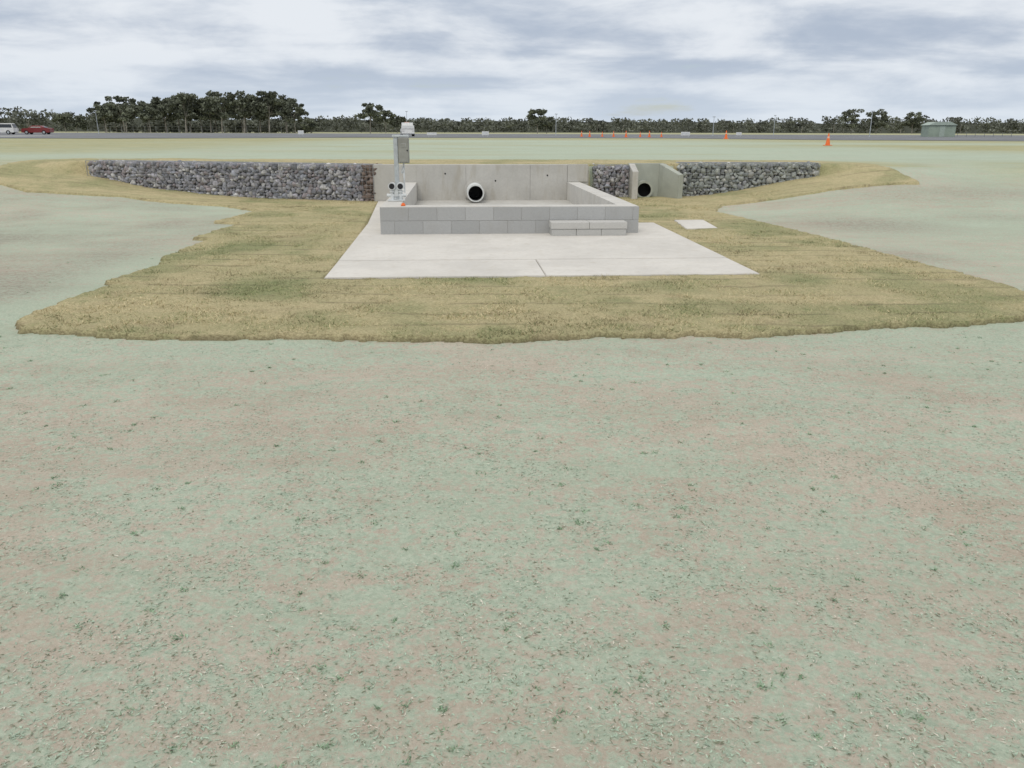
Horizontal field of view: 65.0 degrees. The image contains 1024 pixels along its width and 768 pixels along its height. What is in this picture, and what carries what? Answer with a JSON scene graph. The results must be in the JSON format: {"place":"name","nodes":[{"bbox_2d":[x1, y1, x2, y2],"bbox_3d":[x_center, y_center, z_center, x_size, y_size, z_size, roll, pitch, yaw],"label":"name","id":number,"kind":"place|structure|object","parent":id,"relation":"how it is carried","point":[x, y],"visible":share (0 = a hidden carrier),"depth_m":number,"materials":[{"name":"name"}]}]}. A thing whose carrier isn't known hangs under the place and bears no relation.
{"place":"outdoors","nodes":[
{"label":"outdoors","id":0,"kind":"place"},
{"bbox_2d":[368,201,384,223],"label":"side path","id":1,"kind":"structure","parent":0,"point":[375,218],"depth_m":15.34,"materials":[{"name":"concrete"}]},
{"bbox_2d":[0,131,1023,767],"bbox_3d":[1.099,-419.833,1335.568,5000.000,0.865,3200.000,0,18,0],"label":"ground","id":2,"kind":"structure","parent":0,"point":[960,207],"depth_m":3.51,"materials":[{"name":"soil"}]},
{"bbox_2d":[51,113,75,131],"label":"eucalyptus tree","id":3,"kind":"object","parent":2,"relation":"on","point":[61,118],"visible":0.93,"depth_m":265.35,"materials":[{"name":"green plant"}]},
{"bbox_2d":[87,126,281,132],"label":"boundary fence","id":4,"kind":"object","parent":2,"relation":"on","point":[159,132],"visible":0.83,"depth_m":211.71,"materials":[{"name":"metal"}]},
{"bbox_2d":[65,90,313,132],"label":"eucalyptus grove","id":5,"kind":"object","parent":2,"relation":"on","point":[214,105],"visible":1,"depth_m":231.06,"materials":[{"name":"green plant"}]},
{"bbox_2d":[85,160,374,200],"bbox_3d":[-6.879,-4.941,19.587,7.894,0.911,0.541,5,18,15],"label":"gabion wall wire basket","id":6,"kind":"object","parent":2,"relation":"on","point":[279,163],"visible":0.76,"depth_m":19.25,"materials":[{"name":"grey metal"}]},
{"bbox_2d":[87,160,377,200],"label":"gabion wall stones","id":7,"kind":"object","parent":6,"relation":"in","point":[336,187],"visible":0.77,"depth_m":19.18,"materials":[{"name":"grey stone"}]},
{"bbox_2d":[103,166,372,199],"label":"gabion wall","id":8,"kind":"structure","parent":2,"relation":"on","point":[195,184],"depth_m":19.19,"materials":[{"name":"grey stone"}]},
{"bbox_2d":[300,118,320,132],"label":"eucalyptus tree","id":9,"kind":"object","parent":2,"relation":"on","point":[313,123],"visible":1,"depth_m":223.04,"materials":[{"name":"green plant"}]},
{"bbox_2d":[357,102,383,132],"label":"eucalyptus tree","id":10,"kind":"object","parent":2,"relation":"on","point":[368,111],"visible":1,"depth_m":225.87,"materials":[{"name":"green plant"}]},
{"bbox_2d":[373,110,395,132],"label":"eucalyptus tree","id":11,"kind":"object","parent":2,"relation":"on","point":[388,113],"visible":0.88,"depth_m":236.47,"materials":[{"name":"green plant"}]},
{"bbox_2d":[387,115,406,127],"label":"eucalyptus tree","id":12,"kind":"object","parent":2,"relation":"on","point":[397,121],"visible":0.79,"depth_m":242.25,"materials":[{"name":"green plant"}]},
{"bbox_2d":[325,259,545,278],"bbox_3d":[-0.891,-1.298,9.508,2.462,0.154,1.190,-1,18,-4],"label":"concrete slab","id":13,"kind":"object","parent":2,"relation":"on","point":[416,269],"visible":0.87,"depth_m":9.38,"materials":[{"name":"concrete"}]},
{"bbox_2d":[373,164,638,233],"bbox_3d":[-0.491,-3.733,16.043,4.980,1.070,7.350,-1,18,-4],"label":"concrete block drainage chamber","id":14,"kind":"object","parent":2,"relation":"on","point":[486,198],"visible":0.9,"depth_m":17.55,"materials":[{"name":"grey concrete"}]},
{"bbox_2d":[387,182,405,200],"bbox_3d":[-1.931,-3.216,13.421,0.320,0.302,0.150,-1,18,-4],"label":"valve assembly","id":15,"kind":"object","parent":14,"relation":"on","point":[394,191],"visible":1,"depth_m":13.39,"materials":[{"name":"grey paint"}]},
{"bbox_2d":[392,135,409,198],"bbox_3d":[-1.899,-3.702,13.712,0.300,1.055,0.210,-1,18,-4],"label":"control box on post","id":16,"kind":"object","parent":14,"relation":"on","point":[401,149],"visible":0.74,"depth_m":13.58,"materials":[{"name":"metal"}]},
{"bbox_2d":[0,258,1021,767],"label":"grass sprouts","id":17,"kind":"object","parent":2,"relation":"on","point":[858,696],"depth_m":2.79,"materials":[{"name":"green plant"}]},
{"bbox_2d":[0,314,1023,767],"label":"mulch fibres","id":18,"kind":"object","parent":2,"relation":"on","point":[1002,688],"visible":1,"depth_m":2.75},
{"bbox_2d":[0,106,1023,133],"bbox_3d":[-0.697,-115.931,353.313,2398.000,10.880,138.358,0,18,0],"label":"distant treeline","id":19,"kind":"object","parent":2,"relation":"on","point":[563,125],"visible":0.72,"depth_m":356.31,"materials":[{"name":"green plant"}]},
{"bbox_2d":[0,158,1023,343],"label":"turf","id":20,"kind":"structure","parent":2,"relation":"on","point":[61,176],"depth_m":8.27,"materials":[{"name":"plant"}]},
{"bbox_2d":[0,133,1023,140],"bbox_3d":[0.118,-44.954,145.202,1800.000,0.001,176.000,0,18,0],"label":"runway","id":21,"kind":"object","parent":2,"relation":"on","point":[338,135],"visible":0.83,"depth_m":117.96,"materials":[{"name":"grey asphalt"}]},
{"bbox_2d":[0,123,18,133],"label":"parked wagon","id":22,"kind":"object","parent":21,"relation":"on","point":[9,128],"visible":0.98,"depth_m":132.19,"materials":[{"name":"white paint"}]},
{"bbox_2d":[21,126,53,133],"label":"parked sedan","id":23,"kind":"object","parent":21,"relation":"on","point":[37,129],"visible":0.92,"depth_m":135.85,"materials":[{"name":"red paint"}]},
{"bbox_2d":[400,122,414,135],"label":"utility vehicle","id":24,"kind":"object","parent":21,"relation":"on","point":[407,127],"visible":0.91,"depth_m":111.73,"materials":[{"name":"white paint"}]},
{"bbox_2d":[681,132,689,136],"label":"airfield marker sign","id":25,"kind":"object","parent":21,"relation":"on","point":[685,133],"visible":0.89,"depth_m":106.86,"materials":[{"name":"white paint"}]},
{"bbox_2d":[339,222,725,260],"bbox_3d":[0.145,-2.124,12.133,5.030,0.155,4.142,-1,18,-4],"label":"concrete slab","id":26,"kind":"object","parent":2,"relation":"on","point":[648,240],"visible":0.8,"depth_m":11.21,"materials":[{"name":"concrete"}]},
{"bbox_2d":[549,220,626,235],"bbox_3d":[1.180,-2.436,12.534,1.180,0.209,0.324,-1,18,-4],"label":"concrete block step","id":27,"kind":"object","parent":26,"relation":"on","point":[588,227],"visible":1,"depth_m":12.39,"materials":[{"name":"grey concrete"}]},
{"bbox_2d":[526,108,549,133],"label":"eucalyptus tree","id":28,"kind":"object","parent":2,"relation":"on","point":[538,112],"visible":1,"depth_m":245.54,"materials":[{"name":"green plant"}]},
{"bbox_2d":[536,117,555,133],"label":"eucalyptus tree","id":29,"kind":"object","parent":2,"relation":"on","point":[551,122],"visible":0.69,"depth_m":251.48,"materials":[{"name":"green plant"}]},
{"bbox_2d":[592,163,629,196],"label":"gabion wall stones","id":30,"kind":"object","parent":2,"relation":"on","point":[603,175],"visible":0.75,"depth_m":19.66,"materials":[{"name":"grey stone"}]},
{"bbox_2d":[593,164,629,195],"bbox_3d":[2.407,-4.995,19.901,0.872,0.871,0.541,-1,18,-4],"label":"gabion wall wire basket","id":31,"kind":"object","parent":2,"relation":"on","point":[614,165],"visible":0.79,"depth_m":19.66,"materials":[{"name":"grey metal"}]},
{"bbox_2d":[595,170,625,196],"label":"gabion wall","id":32,"kind":"structure","parent":31,"relation":"in","point":[610,183],"depth_m":19.75,"materials":[{"name":"grey stone"}]},
{"bbox_2d":[536,258,758,276],"bbox_3d":[1.573,-1.343,9.673,2.462,0.153,1.190,-1,18,-4],"label":"concrete slab","id":33,"kind":"object","parent":2,"relation":"on","point":[634,267],"visible":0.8,"depth_m":9.56,"materials":[{"name":"concrete"}]},
{"bbox_2d":[628,163,683,198],"bbox_3d":[3.501,-4.855,19.683,1.256,1.040,0.970,0,18,0],"label":"concrete pipe headwall","id":34,"kind":"object","parent":2,"relation":"on","point":[655,179],"visible":0.65,"depth_m":19.75,"materials":[{"name":"grey concrete"}]},
{"bbox_2d":[674,220,716,228],"bbox_3d":[3.212,-2.734,14.103,0.555,0.150,1.472,1,18,2],"label":"concrete pit lid","id":35,"kind":"object","parent":2,"relation":"on","point":[694,224],"visible":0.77,"depth_m":14.00,"materials":[{"name":"grey concrete"}]},
{"bbox_2d":[676,162,820,194],"bbox_3d":[5.867,-5.096,20.182,3.492,0.911,0.541,0,18,-2],"label":"gabion wall wire basket","id":36,"kind":"object","parent":2,"relation":"on","point":[743,169],"visible":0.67,"depth_m":19.89,"materials":[{"name":"grey metal"}]},
{"bbox_2d":[681,166,813,195],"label":"gabion wall","id":37,"kind":"structure","parent":36,"relation":"in","point":[736,179],"depth_m":19.99,"materials":[{"name":"grey stone"}]},
{"bbox_2d":[677,161,820,195],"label":"gabion wall stones","id":38,"kind":"object","parent":2,"relation":"on","point":[733,183],"visible":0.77,"depth_m":19.93,"materials":[{"name":"grey stone"}]},
{"bbox_2d":[823,133,831,145],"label":"traffic cone","id":39,"kind":"object","parent":2,"relation":"on","point":[827,141],"visible":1,"depth_m":47.29,"materials":[{"name":"orange plastic"}]},
{"bbox_2d":[839,109,864,132],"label":"eucalyptus tree","id":40,"kind":"object","parent":2,"relation":"on","point":[851,118],"visible":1,"depth_m":311.64,"materials":[{"name":"green plant"}]},
{"bbox_2d":[866,109,890,133],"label":"eucalyptus tree","id":41,"kind":"object","parent":2,"relation":"on","point":[877,122],"visible":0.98,"depth_m":313.06,"materials":[{"name":"green plant"}]},
{"bbox_2d":[895,112,925,133],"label":"eucalyptus tree","id":42,"kind":"object","parent":2,"relation":"on","point":[914,122],"visible":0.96,"depth_m":322.88,"materials":[{"name":"green plant"}]},
{"bbox_2d":[920,122,956,136],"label":"shed","id":43,"kind":"structure","parent":2,"relation":"on","point":[938,129],"depth_m":130.17,"materials":[{"name":"green metal"}]},
{"bbox_2d":[939,126,944,136],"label":"door","id":44,"kind":"structure","parent":43,"relation":"in","point":[942,128],"depth_m":130.14,"materials":[{"name":"green metal"}]},
{"bbox_2d":[0,0,1023,123],"label":"sky","id":45,"kind":"structure","parent":0,"point":[736,60],"materials":[{"name":"grey"}]}
]}

